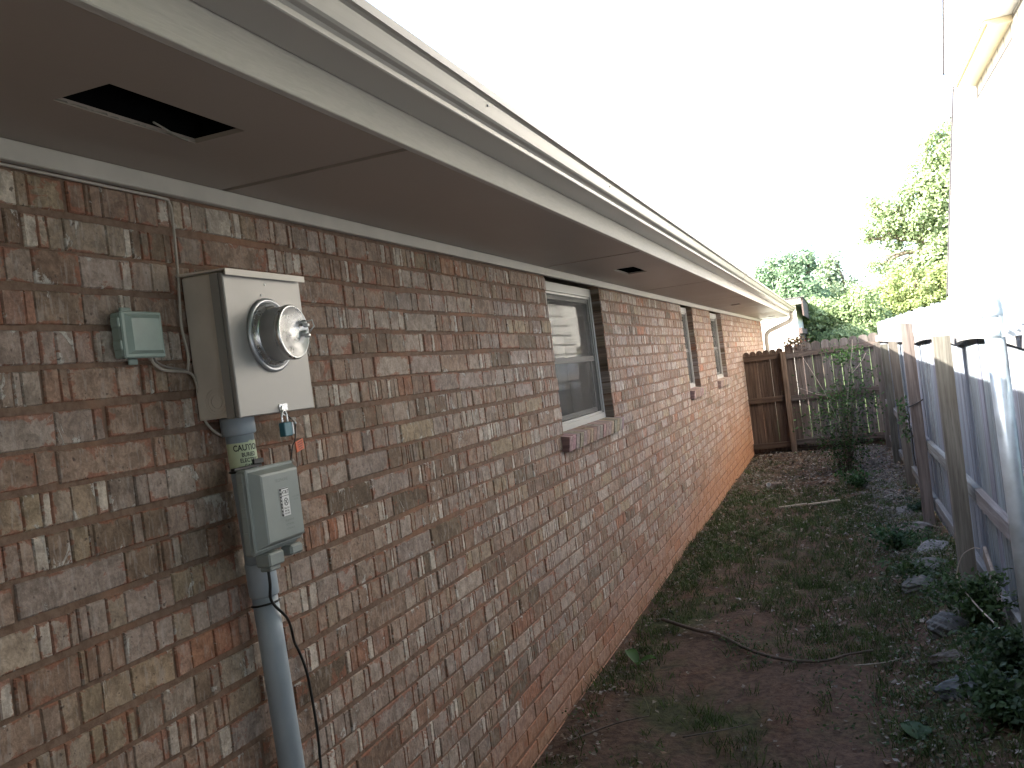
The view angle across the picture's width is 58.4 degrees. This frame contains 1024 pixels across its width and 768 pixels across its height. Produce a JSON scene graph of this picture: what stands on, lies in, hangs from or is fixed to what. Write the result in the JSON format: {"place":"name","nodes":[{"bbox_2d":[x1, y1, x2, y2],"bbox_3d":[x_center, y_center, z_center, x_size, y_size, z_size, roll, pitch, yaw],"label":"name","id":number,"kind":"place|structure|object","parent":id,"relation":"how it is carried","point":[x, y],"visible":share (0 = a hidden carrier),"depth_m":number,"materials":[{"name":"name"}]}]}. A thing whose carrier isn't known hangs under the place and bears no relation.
{"place":"outdoors","nodes":[
{"label":"outdoors","id":0,"kind":"place"},
{"bbox_2d":[366,0,951,341],"label":"sky","id":1,"kind":"structure","parent":0,"point":[753,126],"materials":[{"name":"white"}]},
{"bbox_2d":[532,351,1023,767],"bbox_3d":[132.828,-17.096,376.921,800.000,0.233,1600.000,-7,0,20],"label":"ground","id":2,"kind":"structure","parent":0,"point":[700,659],"depth_m":4.66,"materials":[{"name":"soil"}]},
{"bbox_2d":[0,0,795,767],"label":"brick house","id":3,"kind":"structure","parent":2,"relation":"on","point":[526,454],"depth_m":2.59,"materials":[{"name":"brown brick"}]},
{"bbox_2d":[0,162,189,370],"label":"wall cable","id":4,"kind":"object","parent":3,"relation":"attached to","point":[124,190],"depth_m":2.18,"materials":[{"name":"grey plastic"}]},
{"bbox_2d":[110,307,165,364],"bbox_3d":[-0.834,-0.109,2.043,0.041,0.128,0.136,-7,0,20],"label":"junction box","id":5,"kind":"object","parent":3,"relation":"attached to","point":[136,334],"visible":1,"depth_m":2.02,"materials":[{"name":"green plastic"}]},
{"bbox_2d":[153,358,187,370],"bbox_3d":[-0.799,-0.045,2.143,0.007,0.037,0.119,-7,0,17],"label":"grey wire","id":6,"kind":"object","parent":3,"relation":"attached to","point":[162,365],"visible":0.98,"depth_m":2.13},
{"bbox_2d":[176,268,313,420],"bbox_3d":[-0.625,-0.100,2.335,0.230,0.372,0.341,-7,0,20],"label":"electric meter box","id":7,"kind":"object","parent":3,"relation":"attached to","point":[249,333],"visible":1,"depth_m":2.23,"materials":[{"name":"paint"}]},
{"bbox_2d":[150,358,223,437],"bbox_3d":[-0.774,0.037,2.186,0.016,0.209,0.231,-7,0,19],"label":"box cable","id":8,"kind":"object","parent":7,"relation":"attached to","point":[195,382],"visible":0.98,"depth_m":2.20,"materials":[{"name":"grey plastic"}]},
{"bbox_2d":[279,410,294,436],"bbox_3d":[-0.578,0.099,2.340,0.021,0.069,0.038,-7,0,20],"label":"padlock","id":9,"kind":"object","parent":7,"relation":"hanging from","point":[286,428],"visible":1,"depth_m":2.33,"materials":[{"name":"teal metal"}]},
{"bbox_2d":[287,413,303,459],"bbox_3d":[-0.572,0.137,2.406,0.027,0.136,0.111,-7,0,12],"label":"seal tag","id":10,"kind":"object","parent":9,"relation":"hanging from","point":[299,445],"visible":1,"depth_m":2.41,"materials":[{"name":"orange plastic"}]},
{"bbox_2d":[219,416,304,767],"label":"conduit","id":11,"kind":"object","parent":3,"relation":"attached to","point":[237,434],"visible":0.82,"depth_m":2.30,"materials":[{"name":"grey plastic"}]},
{"bbox_2d":[231,457,304,571],"bbox_3d":[-0.605,0.322,2.298,0.080,0.277,0.204,-7,0,20],"label":"telephone box","id":12,"kind":"object","parent":11,"relation":"attached to","point":[269,499],"visible":1,"depth_m":2.25,"materials":[{"name":"grey plastic"}]},
{"bbox_2d":[267,572,321,767],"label":"black cable","id":13,"kind":"object","parent":12,"relation":"attached to","point":[276,607],"visible":1,"depth_m":2.50,"materials":[{"name":"rubber"}]},
{"bbox_2d":[545,281,623,451],"bbox_3d":[0.415,-0.134,5.669,0.167,0.976,1.361,-7,0,20],"label":"window","id":14,"kind":"structure","parent":3,"relation":"in","point":[603,426],"depth_m":5.85,"materials":[{"name":"plastic"}]},
{"bbox_2d":[680,307,706,398],"bbox_3d":[1.891,-0.342,9.815,0.167,0.976,0.891,-7,0,20],"label":"window","id":15,"kind":"structure","parent":3,"relation":"in","point":[695,392],"depth_m":10.12,"materials":[{"name":"plastic"}]},
{"bbox_2d":[565,715,648,742],"bbox_3d":[0.443,1.616,4.308,0.461,0.011,0.038,-7,0,-26],"label":"twig","id":16,"kind":"object","parent":2,"relation":"on","point":[583,735],"visible":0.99,"depth_m":4.31,"materials":[{"name":"brown wood"}]},
{"bbox_2d":[625,648,655,664],"bbox_3d":[0.715,1.561,5.214,0.203,0.070,0.110,-7,0,40],"label":"sprout","id":17,"kind":"object","parent":2,"relation":"on","point":[632,654],"visible":0.89,"depth_m":5.23,"materials":[{"name":"green plant"}]},
{"bbox_2d":[682,724,749,737],"bbox_3d":[0.922,1.563,4.127,0.318,0.010,0.019,-7,0,-8],"label":"twig","id":18,"kind":"object","parent":2,"relation":"on","point":[712,731],"visible":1,"depth_m":4.12,"materials":[{"name":"brown wood"}]},
{"bbox_2d":[661,618,873,662],"bbox_3d":[1.334,1.492,5.312,0.324,0.033,1.449,-7,0,-41],"label":"fallen branch","id":19,"kind":"object","parent":2,"relation":"on","point":[744,647],"visible":0.98,"depth_m":5.11,"materials":[{"name":"brown wood"}]},
{"bbox_2d":[764,482,781,487],"bbox_3d":[3.157,1.225,11.073,0.200,0.065,0.080,-7,0,20],"label":"brick chunk","id":20,"kind":"object","parent":2,"relation":"on","point":[774,484],"visible":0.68,"depth_m":11.03,"materials":[{"name":"stone"}]},
{"bbox_2d":[532,443,1023,767],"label":"dry leaves","id":21,"kind":"object","parent":2,"relation":"on","point":[711,756],"depth_m":7.46,"materials":[{"name":"brown plant"}]},
{"bbox_2d":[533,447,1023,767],"bbox_3d":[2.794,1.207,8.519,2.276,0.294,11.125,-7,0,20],"label":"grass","id":22,"kind":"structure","parent":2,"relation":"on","point":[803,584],"depth_m":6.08,"materials":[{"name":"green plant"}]},
{"bbox_2d":[746,241,833,377],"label":"evergreen tree","id":23,"kind":"object","parent":2,"relation":"on","point":[796,279],"visible":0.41,"depth_m":41.19,"materials":[{"name":"green plant"}]},
{"bbox_2d":[779,499,839,507],"bbox_3d":[3.083,1.242,9.499,0.617,0.024,0.045,-7,0,7],"label":"wood strip","id":24,"kind":"object","parent":2,"relation":"on","point":[810,503],"visible":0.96,"depth_m":9.48,"materials":[{"name":"beige wood"}]},
{"bbox_2d":[743,333,885,454],"bbox_3d":[4.779,0.196,14.373,2.115,1.766,0.155,-7,0,20],"label":"back fence","id":25,"kind":"object","parent":2,"relation":"on","point":[763,400],"visible":0.84,"depth_m":14.45,"materials":[{"name":"brown wood"}]},
{"bbox_2d":[771,333,810,352],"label":"dead vine","id":26,"kind":"object","parent":25,"relation":"on","point":[797,341],"visible":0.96,"depth_m":14.50,"materials":[{"name":"beige plant"}]},
{"bbox_2d":[782,343,887,473],"bbox_3d":[4.096,0.311,11.656,1.270,1.684,1.440,-7,0,20],"label":"shrub","id":27,"kind":"object","parent":2,"relation":"on","point":[846,446],"visible":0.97,"depth_m":11.61,"materials":[{"name":"green plant"}]},
{"bbox_2d":[810,243,869,353],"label":"evergreen tree","id":28,"kind":"object","parent":2,"relation":"on","point":[835,284],"visible":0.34,"depth_m":43.86,"materials":[{"name":"green plant"}]},
{"bbox_2d":[802,282,901,356],"bbox_3d":[10.388,-1.408,28.649,3.526,3.502,3.078,-7,0,20],"label":"leafy tree","id":29,"kind":"object","parent":2,"relation":"on","point":[836,322],"visible":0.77,"depth_m":28.62,"materials":[{"name":"green plant"}]},
{"bbox_2d":[831,465,882,487],"bbox_3d":[3.821,1.058,10.201,0.493,0.286,0.475,-7,0,-21],"label":"weed plant","id":30,"kind":"object","parent":2,"relation":"on","point":[853,478],"visible":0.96,"depth_m":10.21,"materials":[{"name":"green plant"}]},
{"bbox_2d":[854,658,902,665],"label":"twig","id":31,"kind":"object","parent":2,"relation":"on","point":[875,663],"visible":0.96,"depth_m":4.70,"materials":[{"name":"brown wood"}]},
{"bbox_2d":[847,107,950,284],"bbox_3d":[15.468,-5.313,34.611,5.122,9.932,2.872,-7,0,20],"label":"leafy tree","id":32,"kind":"object","parent":2,"relation":"on","point":[922,224],"visible":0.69,"depth_m":34.17,"materials":[{"name":"green plant"}]},
{"bbox_2d":[864,520,938,549],"bbox_3d":[2.949,1.171,6.983,0.495,0.223,0.510,-7,0,8],"label":"weed plant","id":33,"kind":"object","parent":2,"relation":"on","point":[901,541],"visible":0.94,"depth_m":6.97,"materials":[{"name":"green plant"}]},
{"bbox_2d":[863,257,948,321],"bbox_3d":[13.439,-2.068,30.192,4.189,4.037,2.481,-7,0,20],"label":"leafy tree","id":34,"kind":"object","parent":2,"relation":"on","point":[929,288],"visible":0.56,"depth_m":29.75,"materials":[{"name":"green plant"}]},
{"bbox_2d":[895,506,921,512],"bbox_3d":[3.723,1.210,8.596,0.292,0.122,0.220,-7,0,20],"label":"rock","id":35,"kind":"object","parent":2,"relation":"on","point":[899,509],"visible":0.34,"depth_m":8.62,"materials":[{"name":"stone"}]},
{"bbox_2d":[902,497,921,512],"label":"weed plant","id":36,"kind":"object","parent":2,"relation":"on","point":[917,506],"visible":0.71,"depth_m":8.51,"materials":[{"name":"green plant"}]},
{"bbox_2d":[876,555,957,583],"bbox_3d":[2.564,1.196,5.701,0.418,0.254,0.534,-7,0,-18],"label":"weed plant","id":37,"kind":"object","parent":2,"relation":"on","point":[908,570],"visible":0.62,"depth_m":5.72,"materials":[{"name":"green plant"}]},
{"bbox_2d":[901,721,934,739],"bbox_3d":[1.659,1.424,3.755,0.094,0.040,0.139,-7,0,-34],"label":"sprout","id":38,"kind":"object","parent":2,"relation":"on","point":[906,728],"visible":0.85,"depth_m":3.75,"materials":[{"name":"green plant"}]},
{"bbox_2d":[901,575,936,595],"bbox_3d":[2.514,1.236,5.611,0.244,0.133,0.228,-7,0,20],"label":"rock","id":39,"kind":"object","parent":2,"relation":"on","point":[921,579],"visible":0.52,"depth_m":5.56,"materials":[{"name":"stone"}]},
{"bbox_2d":[910,521,933,533],"bbox_3d":[3.350,1.211,7.513,0.205,0.158,0.200,-7,0,20],"label":"rock","id":40,"kind":"object","parent":2,"relation":"on","point":[922,524],"visible":0.37,"depth_m":7.49,"materials":[{"name":"stone"}]},
{"bbox_2d":[841,445,1011,728],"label":"gravel","id":41,"kind":"structure","parent":2,"relation":"on","point":[873,462],"depth_m":9.50,"materials":[{"name":"grey gravel"}]},
{"bbox_2d":[912,557,950,571],"bbox_3d":[2.729,1.179,5.932,0.223,0.114,0.230,-7,0,-29],"label":"rock","id":42,"kind":"object","parent":2,"relation":"on","point":[926,563],"visible":0.26,"depth_m":5.91,"materials":[{"name":"stone"}]},
{"bbox_2d":[916,539,950,554],"bbox_3d":[3.054,1.211,6.671,0.237,0.144,0.236,-7,0,-28],"label":"rock","id":43,"kind":"object","parent":2,"relation":"on","point":[927,543],"visible":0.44,"depth_m":6.63,"materials":[{"name":"stone"}]},
{"bbox_2d":[925,611,968,639],"bbox_3d":[2.286,1.274,4.775,0.188,0.174,0.288,-7,0,-9],"label":"rock","id":44,"kind":"object","parent":2,"relation":"on","point":[938,624],"visible":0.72,"depth_m":4.74,"materials":[{"name":"stone"}]},
{"bbox_2d":[929,649,964,672],"bbox_3d":[2.081,1.318,4.342,0.184,0.123,0.114,-7,0,33],"label":"rock","id":45,"kind":"object","parent":2,"relation":"on","point":[934,661],"visible":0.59,"depth_m":4.32,"materials":[{"name":"stone"}]},
{"bbox_2d":[873,274,1023,635],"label":"side fence","id":46,"kind":"object","parent":2,"relation":"on","point":[933,356],"visible":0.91,"depth_m":5.25,"materials":[{"name":"grey wood"}]},
{"bbox_2d":[895,395,911,442],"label":"fence creeper","id":47,"kind":"object","parent":46,"relation":"attached to","point":[901,417],"visible":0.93,"depth_m":9.12,"materials":[{"name":"green plant"}]},
{"bbox_2d":[907,399,922,465],"bbox_3d":[3.425,0.407,7.721,0.139,0.556,0.079,-7,0,20],"label":"cord","id":48,"kind":"object","parent":46,"relation":"attached to","point":[911,430],"visible":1,"depth_m":7.71,"materials":[{"name":"black rubber"}]},
{"bbox_2d":[919,560,1018,631],"bbox_3d":[2.304,1.078,4.566,0.498,0.375,0.424,-7,0,20],"label":"weed plant","id":49,"kind":"object","parent":2,"relation":"on","point":[980,597],"visible":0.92,"depth_m":4.55,"materials":[{"name":"green plant"}]},
{"bbox_2d":[931,665,1016,699],"bbox_3d":[1.985,1.294,3.912,0.252,0.163,0.274,-7,0,-26],"label":"rock","id":50,"kind":"object","parent":2,"relation":"on","point":[952,685],"visible":0.18,"depth_m":3.92,"materials":[{"name":"stone"}]},
{"bbox_2d":[942,0,1023,296],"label":"neighbour house","id":51,"kind":"structure","parent":2,"relation":"on","point":[983,56],"depth_m":14.29,"materials":[{"name":"white paint"}]},
{"bbox_2d":[942,650,1023,731],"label":"weed plant","id":52,"kind":"object","parent":2,"relation":"on","point":[991,690],"visible":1,"depth_m":3.52,"materials":[{"name":"green plant"}]},
{"bbox_2d":[948,616,1023,678],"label":"weed plant","id":53,"kind":"object","parent":2,"relation":"on","point":[1010,646],"visible":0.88,"depth_m":3.90,"materials":[{"name":"green plant"}]},
{"bbox_2d":[983,546,1013,627],"bbox_3d":[2.541,1.116,4.768,0.018,0.410,0.705,-7,0,18],"label":"loose board","id":54,"kind":"object","parent":2,"relation":"on","point":[988,562],"visible":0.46,"depth_m":4.95,"materials":[{"name":"grey wood"}]},
{"bbox_2d":[980,296,1023,638],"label":"metal fence post","id":55,"kind":"object","parent":2,"relation":"on","point":[997,331],"visible":1,"depth_m":3.46,"materials":[{"name":"silver metal"}]},
{"bbox_2d":[761,296,808,403],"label":"white house","id":56,"kind":"structure","parent":0,"point":[794,327],"depth_m":24.98,"materials":[{"name":"paint"}]}
]}

